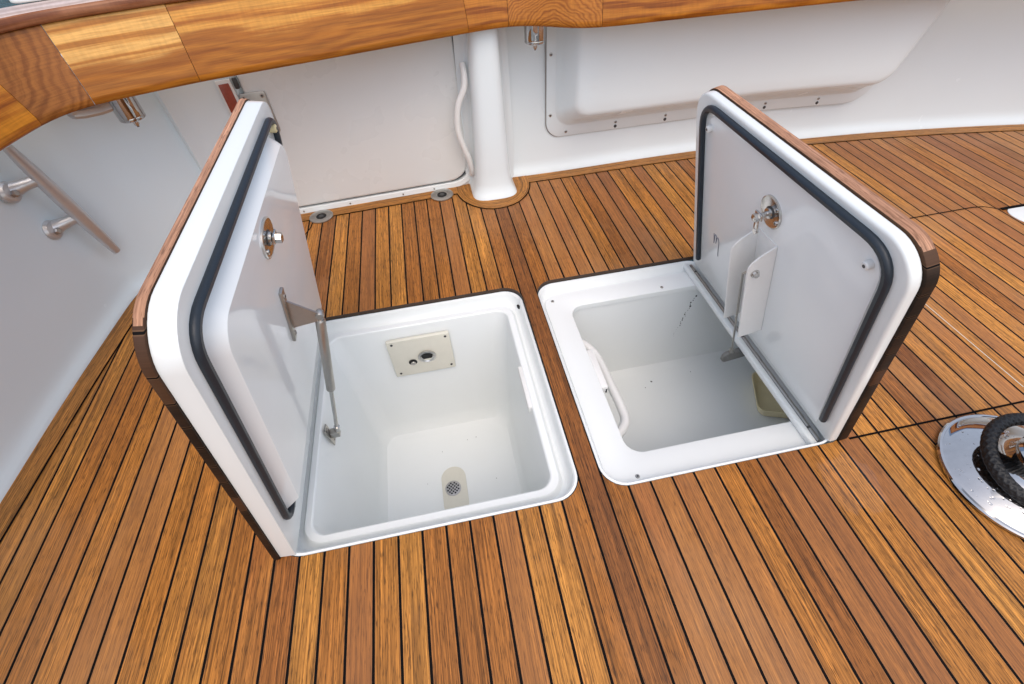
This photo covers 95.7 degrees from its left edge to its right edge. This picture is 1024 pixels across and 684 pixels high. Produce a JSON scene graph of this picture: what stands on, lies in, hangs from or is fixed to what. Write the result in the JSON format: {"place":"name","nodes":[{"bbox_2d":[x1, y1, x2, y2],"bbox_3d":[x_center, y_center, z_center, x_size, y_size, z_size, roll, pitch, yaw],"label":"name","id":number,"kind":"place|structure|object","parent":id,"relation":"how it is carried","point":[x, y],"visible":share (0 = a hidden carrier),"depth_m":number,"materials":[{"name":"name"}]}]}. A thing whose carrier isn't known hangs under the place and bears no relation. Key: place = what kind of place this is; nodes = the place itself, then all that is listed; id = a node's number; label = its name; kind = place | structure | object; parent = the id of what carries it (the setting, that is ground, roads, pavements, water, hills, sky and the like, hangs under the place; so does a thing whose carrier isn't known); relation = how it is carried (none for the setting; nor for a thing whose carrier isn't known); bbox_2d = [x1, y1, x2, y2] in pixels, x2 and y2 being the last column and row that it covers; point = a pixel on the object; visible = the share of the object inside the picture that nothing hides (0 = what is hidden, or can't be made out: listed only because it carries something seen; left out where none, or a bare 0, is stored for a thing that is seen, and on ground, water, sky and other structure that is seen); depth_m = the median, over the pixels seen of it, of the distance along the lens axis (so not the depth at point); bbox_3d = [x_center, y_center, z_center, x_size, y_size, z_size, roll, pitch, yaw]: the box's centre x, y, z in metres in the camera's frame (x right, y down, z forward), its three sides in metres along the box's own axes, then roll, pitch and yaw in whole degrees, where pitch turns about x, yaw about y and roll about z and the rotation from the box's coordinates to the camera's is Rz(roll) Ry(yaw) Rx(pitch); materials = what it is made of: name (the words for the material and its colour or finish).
{"place":"outdoors","nodes":[
{"label":"outdoors","id":0,"kind":"place"},
{"bbox_2d":[0,124,1023,683],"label":"deck","id":1,"kind":"structure","parent":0,"point":[874,546],"depth_m":0.91,"materials":[{"name":"brown wood"}]},
{"bbox_2d":[0,55,200,502],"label":"side wall","id":2,"kind":"structure","parent":1,"relation":"on","point":[68,296],"depth_m":1.25,"materials":[{"name":"white plastic"}]},
{"bbox_2d":[0,145,119,253],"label":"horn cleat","id":3,"kind":"object","parent":2,"relation":"attached to","point":[53,191],"visible":1,"depth_m":1.18,"materials":[{"name":"metal"}]},
{"bbox_2d":[153,76,243,170],"bbox_3d":[-0.927,-0.637,1.515,0.231,0.650,0.048,-25,52,-18],"label":"door post","id":4,"kind":"object","parent":2,"relation":"attached to","point":[198,115],"depth_m":1.41,"materials":[{"name":"white plastic"}]},
{"bbox_2d":[215,78,238,114],"bbox_3d":[-0.858,-0.745,1.410,0.043,0.098,0.008,-21,50,-14],"label":"warning plate","id":5,"kind":"object","parent":4,"relation":"attached to","point":[227,92],"visible":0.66,"depth_m":1.40,"materials":[{"name":"red plastic"}]},
{"bbox_2d":[231,36,470,213],"bbox_3d":[-0.500,-0.767,1.559,0.752,0.643,0.059,-13,49,-8],"label":"transom door","id":6,"kind":"structure","parent":4,"relation":"attached to","point":[366,127],"depth_m":1.56,"materials":[{"name":"white plastic"}]},
{"bbox_2d":[236,36,466,206],"bbox_3d":[-0.502,-0.780,1.550,0.663,0.593,0.051,-13,49,-8],"label":"door panel","id":7,"kind":"structure","parent":6,"relation":"in","point":[381,120],"depth_m":1.56,"materials":[{"name":"white plastic"}]},
{"bbox_2d":[0,0,857,150],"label":"coaming rail","id":8,"kind":"object","parent":2,"relation":"on","point":[111,50],"visible":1,"depth_m":1.13,"materials":[{"name":"brown wood"}]},
{"bbox_2d":[9,0,41,3],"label":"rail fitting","id":9,"kind":"object","parent":8,"relation":"on","point":[18,1],"visible":1,"depth_m":1.01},
{"bbox_2d":[67,96,145,126],"bbox_3d":[-1.047,-0.597,1.196,0.153,0.104,0.064,-25,51,-18],"label":"rod holder","id":10,"kind":"object","parent":8,"relation":"attached to","point":[127,110],"visible":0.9,"depth_m":1.19,"materials":[{"name":"silver metal"}]},
{"bbox_2d":[524,26,545,49],"bbox_3d":[0.069,-0.920,1.393,0.064,0.074,0.064,-10,48,-5],"label":"rod holder","id":11,"kind":"object","parent":8,"relation":"attached to","point":[534,36],"visible":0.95,"depth_m":1.37,"materials":[{"name":"silver metal"}]},
{"bbox_2d":[309,210,332,223],"bbox_3d":[-0.705,-0.464,1.711,0.086,0.005,0.086,-10,48,-5],"label":"deck drain","id":12,"kind":"object","parent":1,"relation":"on","point":[320,216],"visible":1,"depth_m":1.71,"materials":[{"name":"metal"}]},
{"bbox_2d":[132,98,576,559],"bbox_3d":[-0.224,0.091,1.112,0.623,1.133,0.676,-10,48,-5],"label":"deck hatch","id":13,"kind":"object","parent":1,"relation":"on","point":[307,428],"visible":0.97,"depth_m":0.97,"materials":[{"name":"plastic"}]},
{"bbox_2d":[431,189,452,200],"bbox_3d":[-0.268,-0.564,1.772,0.086,0.005,0.086,-10,48,-5],"label":"deck drain","id":14,"kind":"object","parent":1,"relation":"on","point":[441,194],"visible":1,"depth_m":1.77,"materials":[{"name":"metal"}]},
{"bbox_2d":[452,27,516,200],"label":"support pillar","id":15,"kind":"structure","parent":1,"relation":"on","point":[486,114],"depth_m":1.56,"materials":[{"name":"white plastic"}]},
{"bbox_2d":[454,62,473,176],"bbox_3d":[-0.169,-0.754,1.618,0.065,0.393,0.053,-10,48,-5],"label":"hose","id":16,"kind":"object","parent":15,"relation":"attached to","point":[459,100],"visible":0.99,"depth_m":1.57,"materials":[{"name":"white plastic"}]},
{"bbox_2d":[538,85,939,485],"bbox_3d":[0.613,-0.068,1.182,0.986,0.926,0.676,-10,48,-5],"label":"deck hatch","id":17,"kind":"object","parent":1,"relation":"on","point":[803,284],"visible":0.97,"depth_m":1.05,"materials":[{"name":"plastic"}]},
{"bbox_2d":[751,371,787,417],"bbox_3d":[0.916,0.180,1.519,0.240,0.060,0.164,6,49,9],"label":"plastic tray","id":18,"kind":"object","parent":17,"relation":"on","point":[767,404],"visible":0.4,"depth_m":1.54,"materials":[{"name":"beige plastic"}]},
{"bbox_2d":[506,0,1023,176],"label":"stern wall","id":19,"kind":"structure","parent":1,"relation":"on","point":[962,64],"depth_m":1.82,"materials":[{"name":"white plastic"}]},
{"bbox_2d":[545,0,949,136],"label":"wall locker","id":20,"kind":"object","parent":19,"relation":"attached to","point":[609,78],"depth_m":1.57,"materials":[{"name":"plastic"}]},
{"bbox_2d":[936,414,1023,538],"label":"pedestal","id":21,"kind":"object","parent":1,"relation":"on","point":[977,487],"visible":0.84,"depth_m":0.93,"materials":[{"name":"silver metal"}]},
{"bbox_2d":[980,413,1023,504],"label":"rope ring","id":22,"kind":"object","parent":21,"relation":"attached to","point":[1001,476],"visible":1,"depth_m":0.91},
{"bbox_2d":[1000,204,1023,221],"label":"deck hatch","id":23,"kind":"object","parent":1,"relation":"on","point":[1016,211],"visible":1,"depth_m":1.53,"materials":[{"name":"white plastic"}]}
]}

